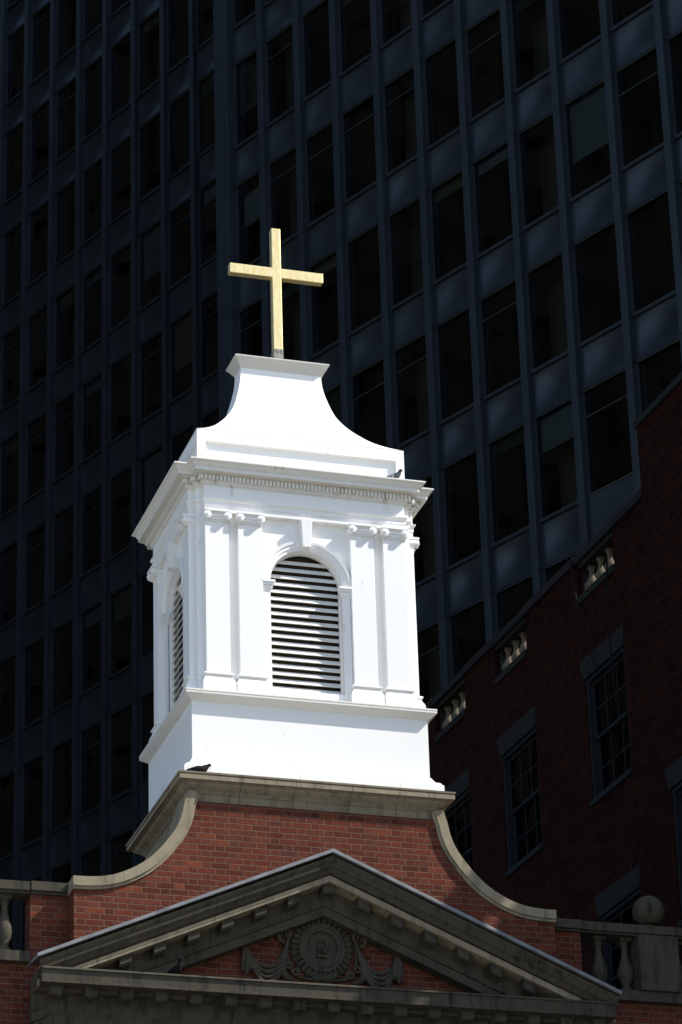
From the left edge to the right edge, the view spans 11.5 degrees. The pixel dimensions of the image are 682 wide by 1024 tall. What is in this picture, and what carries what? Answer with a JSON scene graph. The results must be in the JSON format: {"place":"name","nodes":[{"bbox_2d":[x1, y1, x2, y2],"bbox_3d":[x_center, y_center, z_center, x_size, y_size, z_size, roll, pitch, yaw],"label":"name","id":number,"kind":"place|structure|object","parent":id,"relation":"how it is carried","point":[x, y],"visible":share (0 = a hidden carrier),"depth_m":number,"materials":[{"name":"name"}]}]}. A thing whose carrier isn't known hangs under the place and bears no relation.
{"place":"outdoors","nodes":[
{"label":"outdoors","id":0,"kind":"place"},
{"bbox_2d":[0,228,681,1023],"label":"church","id":1,"kind":"structure","parent":0,"point":[296,848],"depth_m":41.13,"materials":[{"name":"white paint"}]},
{"bbox_2d":[160,542,184,716],"bbox_3d":[-2.074,1.522,42.669,0.221,2.448,1.096,6,-26,-16],"label":"louvre window","id":2,"kind":"structure","parent":1,"relation":"in","point":[173,563],"depth_m":43.00,"materials":[{"name":"white paint"}]},
{"bbox_2d":[262,519,352,701],"bbox_3d":[-0.432,1.247,42.197,1.186,2.448,0.256,6,-26,-16],"label":"louvre window","id":3,"kind":"structure","parent":1,"relation":"in","point":[305,544],"depth_m":42.24,"materials":[{"name":"white paint"}]},
{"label":"pavement","id":4,"kind":"structure","parent":0,"visible":0},
{"bbox_2d":[425,372,681,989],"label":"brick building","id":5,"kind":"structure","parent":4,"relation":"on","point":[555,769],"depth_m":55.60,"materials":[{"name":"brown brick"}]},
{"bbox_2d":[444,767,472,869],"bbox_3d":[2.477,6.164,60.705,0.990,2.780,2.520,7,-27,-19],"label":"window","id":6,"kind":"structure","parent":5,"relation":"in","point":[458,815],"depth_m":60.74,"materials":[{"name":"black glass"}]},
{"bbox_2d":[496,706,542,877],"bbox_3d":[3.505,4.926,58.156,0.990,2.780,2.530,7,-27,-19],"label":"window","id":7,"kind":"structure","parent":5,"relation":"in","point":[520,764],"depth_m":58.27,"materials":[{"name":"black glass"}]},
{"bbox_2d":[579,624,632,806],"bbox_3d":[4.739,3.441,55.099,0.990,2.780,2.540,7,-27,-19],"label":"window","id":8,"kind":"structure","parent":5,"relation":"in","point":[611,764],"depth_m":55.21,"materials":[{"name":"black glass"}]},
{"bbox_2d":[606,554,617,708],"bbox_3d":[4.361,1.928,55.012,0.075,2.702,0.079,-2,-25,1],"label":"cable","id":9,"kind":"object","parent":5,"relation":"hanging from","point":[609,630],"visible":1,"depth_m":54.99,"materials":[{"name":"black rubber"}]},
{"bbox_2d":[594,864,640,989],"bbox_3d":[4.855,7.141,53.349,0.990,2.790,2.540,7,-27,-19],"label":"window","id":10,"kind":"structure","parent":5,"relation":"in","point":[630,882],"depth_m":53.78,"materials":[{"name":"grey glass"}]},
{"bbox_2d":[664,756,681,927],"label":"window","id":11,"kind":"structure","parent":5,"relation":"in","point":[673,773],"depth_m":51.99,"materials":[{"name":"black glass"}]},
{"bbox_3d":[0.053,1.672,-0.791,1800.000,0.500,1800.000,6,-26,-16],"label":"ground","id":12,"kind":"structure","parent":0,"visible":0},
{"bbox_2d":[0,0,681,950],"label":"office tower","id":13,"kind":"structure","parent":12,"relation":"on","point":[470,210],"depth_m":87.74,"materials":[{"name":"blue metal"}]},
{"bbox_2d":[0,770,13,859],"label":"window","id":14,"kind":"structure","parent":13,"relation":"in","point":[7,781],"depth_m":101.85,"materials":[{"name":"black glass"}]},
{"bbox_2d":[0,653,15,741],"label":"window","id":15,"kind":"structure","parent":13,"relation":"in","point":[8,666],"depth_m":103.50,"materials":[{"name":"black glass"}]},
{"bbox_2d":[0,541,16,627],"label":"window","id":16,"kind":"structure","parent":13,"relation":"in","point":[8,556],"depth_m":105.16,"materials":[{"name":"black glass"}]},
{"bbox_2d":[0,431,18,517],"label":"window","id":17,"kind":"structure","parent":13,"relation":"in","point":[9,448],"depth_m":106.84,"materials":[{"name":"black glass"}]},
{"bbox_2d":[0,325,19,410],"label":"window","id":18,"kind":"structure","parent":13,"relation":"in","point":[10,371],"depth_m":108.44,"materials":[{"name":"black glass"}]},
{"bbox_2d":[2,221,21,305],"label":"window","id":19,"kind":"structure","parent":13,"relation":"in","point":[12,239],"depth_m":110.10,"materials":[{"name":"black glass"}]},
{"bbox_2d":[4,121,22,203],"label":"window","id":20,"kind":"structure","parent":13,"relation":"in","point":[14,139],"depth_m":111.70,"materials":[{"name":"black glass"}]},
{"bbox_2d":[5,24,23,104],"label":"window","id":21,"kind":"structure","parent":13,"relation":"in","point":[15,42],"depth_m":113.34,"materials":[{"name":"black glass"}]},
{"bbox_2d":[21,754,42,848],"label":"window","id":22,"kind":"structure","parent":13,"relation":"in","point":[32,771],"depth_m":100.81,"materials":[{"name":"black glass"}]},
{"bbox_2d":[22,636,43,728],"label":"window","id":23,"kind":"structure","parent":13,"relation":"in","point":[33,665],"depth_m":102.45,"materials":[{"name":"black glass"}]},
{"bbox_2d":[24,522,44,612],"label":"window","id":24,"kind":"structure","parent":13,"relation":"in","point":[35,539],"depth_m":104.06,"materials":[{"name":"black glass"}]},
{"bbox_2d":[25,412,45,500],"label":"window","id":25,"kind":"structure","parent":13,"relation":"in","point":[36,429],"depth_m":105.70,"materials":[{"name":"black glass"}]},
{"bbox_2d":[26,304,46,391],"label":"window","id":26,"kind":"structure","parent":13,"relation":"in","point":[37,323],"depth_m":107.31,"materials":[{"name":"black glass"}]},
{"bbox_2d":[28,200,47,285],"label":"window","id":27,"kind":"structure","parent":13,"relation":"in","point":[38,219],"depth_m":108.95,"materials":[{"name":"black glass"}]},
{"bbox_2d":[29,100,48,183],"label":"window","id":28,"kind":"structure","parent":13,"relation":"in","point":[39,119],"depth_m":110.56,"materials":[{"name":"black glass"}]},
{"bbox_2d":[30,2,49,83],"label":"window","id":29,"kind":"structure","parent":13,"relation":"in","point":[40,25],"depth_m":112.19,"materials":[{"name":"black glass"}]},
{"bbox_2d":[50,737,71,832],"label":"window","id":30,"kind":"structure","parent":13,"relation":"in","point":[61,754],"depth_m":99.66,"materials":[{"name":"black glass"}]},
{"bbox_2d":[51,618,72,711],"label":"window","id":31,"kind":"structure","parent":13,"relation":"in","point":[61,686],"depth_m":101.30,"materials":[{"name":"black glass"}]},
{"bbox_2d":[52,503,72,594],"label":"window","id":32,"kind":"structure","parent":13,"relation":"in","point":[62,571],"depth_m":102.92,"materials":[{"name":"black glass"}]},
{"bbox_2d":[53,392,73,481],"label":"window","id":33,"kind":"structure","parent":13,"relation":"in","point":[63,454],"depth_m":104.55,"materials":[{"name":"black glass"}]},
{"bbox_2d":[54,283,74,371],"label":"window","id":34,"kind":"structure","parent":13,"relation":"in","point":[64,302],"depth_m":106.17,"materials":[{"name":"black glass"}]},
{"bbox_2d":[55,179,74,264],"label":"window","id":35,"kind":"structure","parent":13,"relation":"in","point":[65,198],"depth_m":107.78,"materials":[{"name":"black glass"}]},
{"bbox_2d":[56,77,75,161],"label":"window","id":36,"kind":"structure","parent":13,"relation":"in","point":[66,97],"depth_m":109.43,"materials":[{"name":"black glass"}]},
{"bbox_2d":[57,0,75,61],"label":"window","id":37,"kind":"structure","parent":13,"relation":"in","point":[66,9],"depth_m":110.96,"materials":[{"name":"black glass"}]},
{"bbox_2d":[79,720,100,816],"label":"window","id":38,"kind":"structure","parent":13,"relation":"in","point":[90,738],"depth_m":98.55,"materials":[{"name":"black glass"}]},
{"bbox_2d":[80,601,100,694],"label":"window","id":39,"kind":"structure","parent":13,"relation":"in","point":[90,655],"depth_m":100.17,"materials":[{"name":"black glass"}]},
{"bbox_2d":[80,485,100,576],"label":"window","id":40,"kind":"structure","parent":13,"relation":"in","point":[90,502],"depth_m":101.80,"materials":[{"name":"black glass"}]},
{"bbox_2d":[81,372,101,462],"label":"window","id":41,"kind":"structure","parent":13,"relation":"in","point":[91,390],"depth_m":103.43,"materials":[{"name":"black glass"}]},
{"bbox_2d":[82,263,101,351],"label":"window","id":42,"kind":"structure","parent":13,"relation":"in","point":[92,281],"depth_m":105.03,"materials":[{"name":"black glass"}]},
{"bbox_2d":[82,158,101,244],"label":"window","id":43,"kind":"structure","parent":13,"relation":"in","point":[92,177],"depth_m":106.66,"materials":[{"name":"black glass"}]},
{"bbox_2d":[83,56,101,139],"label":"window","id":44,"kind":"structure","parent":13,"relation":"in","point":[92,75],"depth_m":108.31,"materials":[{"name":"black glass"}]},
{"bbox_2d":[83,0,101,39],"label":"window","id":45,"kind":"structure","parent":13,"relation":"in","point":[92,20],"depth_m":109.67,"materials":[{"name":"black glass"}]},
{"bbox_2d":[109,0,129,17],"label":"window","id":46,"kind":"structure","parent":13,"relation":"in","point":[115,5],"depth_m":108.47,"materials":[{"name":"black glass"}]},
{"bbox_2d":[109,351,130,443],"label":"window","id":47,"kind":"structure","parent":13,"relation":"in","point":[120,371],"depth_m":102.30,"materials":[{"name":"black glass"}]},
{"bbox_2d":[109,241,130,331],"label":"window","id":48,"kind":"structure","parent":13,"relation":"in","point":[120,261],"depth_m":103.91,"materials":[{"name":"black glass"}]},
{"bbox_2d":[109,135,130,223],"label":"window","id":49,"kind":"structure","parent":13,"relation":"in","point":[120,156],"depth_m":105.52,"materials":[{"name":"black glass"}]},
{"bbox_2d":[109,32,130,118],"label":"window","id":50,"kind":"structure","parent":13,"relation":"in","point":[120,87],"depth_m":107.15,"materials":[{"name":"black glass"}]},
{"bbox_2d":[109,828,131,874],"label":"window","id":51,"kind":"structure","parent":13,"relation":"in","point":[120,860],"depth_m":96.12,"materials":[{"name":"black glass"}]},
{"bbox_2d":[109,703,131,800],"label":"window","id":52,"kind":"structure","parent":13,"relation":"in","point":[120,721],"depth_m":97.40,"materials":[{"name":"black glass"}]},
{"bbox_2d":[109,581,131,677],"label":"window","id":53,"kind":"structure","parent":13,"relation":"in","point":[120,601],"depth_m":99.03,"materials":[{"name":"black glass"}]},
{"bbox_2d":[109,465,131,558],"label":"window","id":54,"kind":"structure","parent":13,"relation":"in","point":[120,530],"depth_m":100.66,"materials":[{"name":"black glass"}]},
{"bbox_2d":[138,112,159,201],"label":"window","id":55,"kind":"structure","parent":13,"relation":"in","point":[148,133],"depth_m":104.37,"materials":[{"name":"black glass"}]},
{"bbox_2d":[138,8,159,95],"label":"window","id":56,"kind":"structure","parent":13,"relation":"in","point":[148,30],"depth_m":105.98,"materials":[{"name":"black glass"}]},
{"bbox_2d":[139,219,160,310],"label":"window","id":57,"kind":"structure","parent":13,"relation":"in","point":[150,239],"depth_m":102.75,"materials":[{"name":"black glass"}]},
{"bbox_2d":[139,330,161,423],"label":"window","id":58,"kind":"structure","parent":13,"relation":"in","point":[150,356],"depth_m":101.11,"materials":[{"name":"black glass"}]},
{"bbox_2d":[140,444,161,519],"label":"window","id":59,"kind":"structure","parent":13,"relation":"in","point":[151,463],"depth_m":99.71,"materials":[{"name":"black glass"}]},
{"bbox_2d":[167,0,188,72],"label":"window","id":60,"kind":"structure","parent":13,"relation":"in","point":[177,10],"depth_m":104.80,"materials":[{"name":"black glass"}]},
{"bbox_2d":[168,89,189,178],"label":"window","id":61,"kind":"structure","parent":13,"relation":"in","point":[178,110],"depth_m":103.23,"materials":[{"name":"black glass"}]},
{"bbox_2d":[169,197,190,288],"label":"window","id":62,"kind":"structure","parent":13,"relation":"in","point":[179,217],"depth_m":101.58,"materials":[{"name":"black glass"}]},
{"bbox_2d":[170,308,191,401],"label":"window","id":63,"kind":"structure","parent":13,"relation":"in","point":[180,328],"depth_m":99.95,"materials":[{"name":"black glass"}]},
{"bbox_2d":[170,424,192,465],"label":"window","id":64,"kind":"structure","parent":13,"relation":"in","point":[178,442],"depth_m":98.81,"materials":[{"name":"black glass"}]},
{"bbox_2d":[196,0,213,48],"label":"window","id":65,"kind":"structure","parent":13,"relation":"in","point":[204,8],"depth_m":103.58,"materials":[{"name":"black glass"}]},
{"bbox_2d":[197,69,214,155],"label":"window","id":66,"kind":"structure","parent":13,"relation":"in","point":[205,86],"depth_m":102.17,"materials":[{"name":"black glass"}]},
{"bbox_2d":[198,178,216,266],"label":"window","id":67,"kind":"structure","parent":13,"relation":"in","point":[207,194],"depth_m":100.54,"materials":[{"name":"black glass"}]},
{"bbox_2d":[200,291,217,381],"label":"window","id":68,"kind":"structure","parent":13,"relation":"in","point":[208,306],"depth_m":98.93,"materials":[{"name":"black glass"}]},
{"bbox_2d":[233,0,254,27],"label":"window","id":69,"kind":"structure","parent":13,"relation":"in","point":[242,9],"depth_m":92.53,"materials":[{"name":"black glass"}]},
{"bbox_2d":[234,49,257,147],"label":"window","id":70,"kind":"structure","parent":13,"relation":"in","point":[245,70],"depth_m":91.25,"materials":[{"name":"black glass"}]},
{"bbox_2d":[236,171,260,264],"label":"window","id":71,"kind":"structure","parent":13,"relation":"in","point":[247,192],"depth_m":89.64,"materials":[{"name":"black glass"}]},
{"bbox_2d":[238,297,262,356],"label":"window","id":72,"kind":"structure","parent":13,"relation":"in","point":[249,317],"depth_m":88.23,"materials":[{"name":"black glass"}]},
{"bbox_2d":[265,23,293,125],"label":"window","id":73,"kind":"structure","parent":13,"relation":"in","point":[279,49],"depth_m":90.23,"materials":[{"name":"black glass"}]},
{"bbox_2d":[268,146,297,243],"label":"window","id":74,"kind":"structure","parent":13,"relation":"in","point":[282,170],"depth_m":88.64,"materials":[{"name":"black glass"}]},
{"bbox_2d":[281,282,300,360],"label":"window","id":75,"kind":"structure","parent":13,"relation":"in","point":[289,291],"depth_m":86.86,"materials":[{"name":"black glass"}]},
{"bbox_2d":[301,0,330,99],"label":"window","id":76,"kind":"structure","parent":13,"relation":"in","point":[315,23],"depth_m":89.16,"materials":[{"name":"black glass"}]},
{"bbox_2d":[305,121,334,226],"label":"window","id":77,"kind":"structure","parent":13,"relation":"in","point":[319,145],"depth_m":87.54,"materials":[{"name":"black glass"}]},
{"bbox_2d":[308,249,338,357],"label":"window","id":78,"kind":"structure","parent":13,"relation":"in","point":[323,300],"depth_m":85.87,"materials":[{"name":"black glass"}]},
{"bbox_2d":[324,383,341,422],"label":"window","id":79,"kind":"structure","parent":13,"relation":"in","point":[333,395],"depth_m":84.46,"materials":[{"name":"black glass"}]},
{"bbox_2d":[0,0,681,950],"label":"window","id":80,"kind":"structure","parent":13,"relation":"in","point":[467,624],"depth_m":78.53,"materials":[{"name":"black glass"}]},
{"bbox_2d":[338,0,371,74],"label":"window","id":81,"kind":"structure","parent":13,"relation":"in","point":[353,15],"depth_m":87.95,"materials":[{"name":"black glass"}]},
{"bbox_2d":[342,93,375,202],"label":"window","id":82,"kind":"structure","parent":13,"relation":"in","point":[358,134],"depth_m":86.44,"materials":[{"name":"black glass"}]},
{"bbox_2d":[346,223,380,334],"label":"window","id":83,"kind":"structure","parent":13,"relation":"in","point":[362,251],"depth_m":84.83,"materials":[{"name":"black glass"}]},
{"bbox_2d":[350,357,385,446],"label":"window","id":84,"kind":"structure","parent":13,"relation":"in","point":[367,385],"depth_m":83.31,"materials":[{"name":"black glass"}]},
{"bbox_2d":[379,0,411,46],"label":"window","id":85,"kind":"structure","parent":13,"relation":"in","point":[395,15],"depth_m":86.67,"materials":[{"name":"black glass"}]},
{"bbox_2d":[383,66,416,175],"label":"window","id":86,"kind":"structure","parent":13,"relation":"in","point":[399,93],"depth_m":85.33,"materials":[{"name":"black glass"}]},
{"bbox_2d":[388,197,422,308],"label":"window","id":87,"kind":"structure","parent":13,"relation":"in","point":[404,228],"depth_m":83.70,"materials":[{"name":"black glass"}]},
{"bbox_2d":[393,333,429,447],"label":"window","id":88,"kind":"structure","parent":13,"relation":"in","point":[410,363],"depth_m":82.08,"materials":[{"name":"black glass"}]},
{"bbox_2d":[412,474,435,585],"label":"window","id":89,"kind":"structure","parent":13,"relation":"in","point":[424,556],"depth_m":80.16,"materials":[{"name":"black glass"}]},
{"bbox_2d":[417,621,440,703],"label":"window","id":90,"kind":"structure","parent":13,"relation":"in","point":[428,636],"depth_m":78.84,"materials":[{"name":"black glass"}]},
{"bbox_2d":[421,0,448,18],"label":"window","id":91,"kind":"structure","parent":13,"relation":"in","point":[427,6],"depth_m":85.56,"materials":[{"name":"black glass"}]},
{"bbox_2d":[423,38,459,148],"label":"window","id":92,"kind":"structure","parent":13,"relation":"in","point":[440,67],"depth_m":84.21,"materials":[{"name":"black glass"}]},
{"bbox_2d":[429,169,466,283],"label":"window","id":93,"kind":"structure","parent":13,"relation":"in","point":[446,198],"depth_m":82.58,"materials":[{"name":"black glass"}]},
{"bbox_2d":[435,307,473,422],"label":"window","id":94,"kind":"structure","parent":13,"relation":"in","point":[453,342],"depth_m":80.96,"materials":[{"name":"black glass"}]},
{"bbox_2d":[442,449,480,568],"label":"window","id":95,"kind":"structure","parent":13,"relation":"in","point":[459,477],"depth_m":79.34,"materials":[{"name":"black glass"}]},
{"bbox_2d":[465,7,504,120],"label":"window","id":96,"kind":"structure","parent":13,"relation":"in","point":[483,38],"depth_m":83.09,"materials":[{"name":"black glass"}]},
{"bbox_2d":[472,141,512,256],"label":"window","id":97,"kind":"structure","parent":13,"relation":"in","point":[491,183],"depth_m":81.46,"materials":[{"name":"black glass"}]},
{"bbox_2d":[479,279,520,398],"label":"window","id":98,"kind":"structure","parent":13,"relation":"in","point":[498,309],"depth_m":79.84,"materials":[{"name":"black glass"}]},
{"bbox_2d":[487,424,528,545],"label":"window","id":99,"kind":"structure","parent":13,"relation":"in","point":[509,514],"depth_m":78.21,"materials":[{"name":"black glass"}]},
{"bbox_2d":[510,0,549,91],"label":"window","id":100,"kind":"structure","parent":13,"relation":"in","point":[530,49],"depth_m":81.90,"materials":[{"name":"black glass"}]},
{"bbox_2d":[518,111,558,228],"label":"window","id":101,"kind":"structure","parent":13,"relation":"in","point":[536,143],"depth_m":80.33,"materials":[{"name":"black glass"}]},
{"bbox_2d":[526,251,567,371],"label":"window","id":102,"kind":"structure","parent":13,"relation":"in","point":[544,282],"depth_m":78.70,"materials":[{"name":"black glass"}]},
{"bbox_2d":[534,398,577,520],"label":"window","id":103,"kind":"structure","parent":13,"relation":"in","point":[555,453],"depth_m":77.09,"materials":[{"name":"black glass"}]},
{"bbox_2d":[556,0,600,62],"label":"window","id":104,"kind":"structure","parent":13,"relation":"in","point":[578,20],"depth_m":80.57,"materials":[{"name":"black glass"}]},
{"bbox_2d":[563,79,610,200],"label":"window","id":105,"kind":"structure","parent":13,"relation":"in","point":[585,115],"depth_m":79.17,"materials":[{"name":"black glass"}]},
{"bbox_2d":[572,221,621,345],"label":"window","id":106,"kind":"structure","parent":13,"relation":"in","point":[598,307],"depth_m":77.54,"materials":[{"name":"black glass"}]},
{"bbox_2d":[582,368,632,495],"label":"window","id":107,"kind":"structure","parent":13,"relation":"in","point":[605,404],"depth_m":75.91,"materials":[{"name":"black glass"}]},
{"bbox_2d":[609,0,651,28],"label":"window","id":108,"kind":"structure","parent":13,"relation":"in","point":[620,10],"depth_m":79.28,"materials":[{"name":"black glass"}]},
{"bbox_2d":[615,46,663,168],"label":"window","id":109,"kind":"structure","parent":13,"relation":"in","point":[637,82],"depth_m":77.94,"materials":[{"name":"black glass"}]},
{"bbox_2d":[625,189,675,314],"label":"window","id":110,"kind":"structure","parent":13,"relation":"in","point":[649,241],"depth_m":76.32,"materials":[{"name":"black glass"}]},
{"bbox_2d":[636,338,681,414],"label":"window","id":111,"kind":"structure","parent":13,"relation":"in","point":[655,371],"depth_m":75.06,"materials":[{"name":"black glass"}]},
{"bbox_2d":[667,29,681,136],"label":"window","id":112,"kind":"structure","parent":13,"relation":"in","point":[674,42],"depth_m":77.18,"materials":[{"name":"black glass"}]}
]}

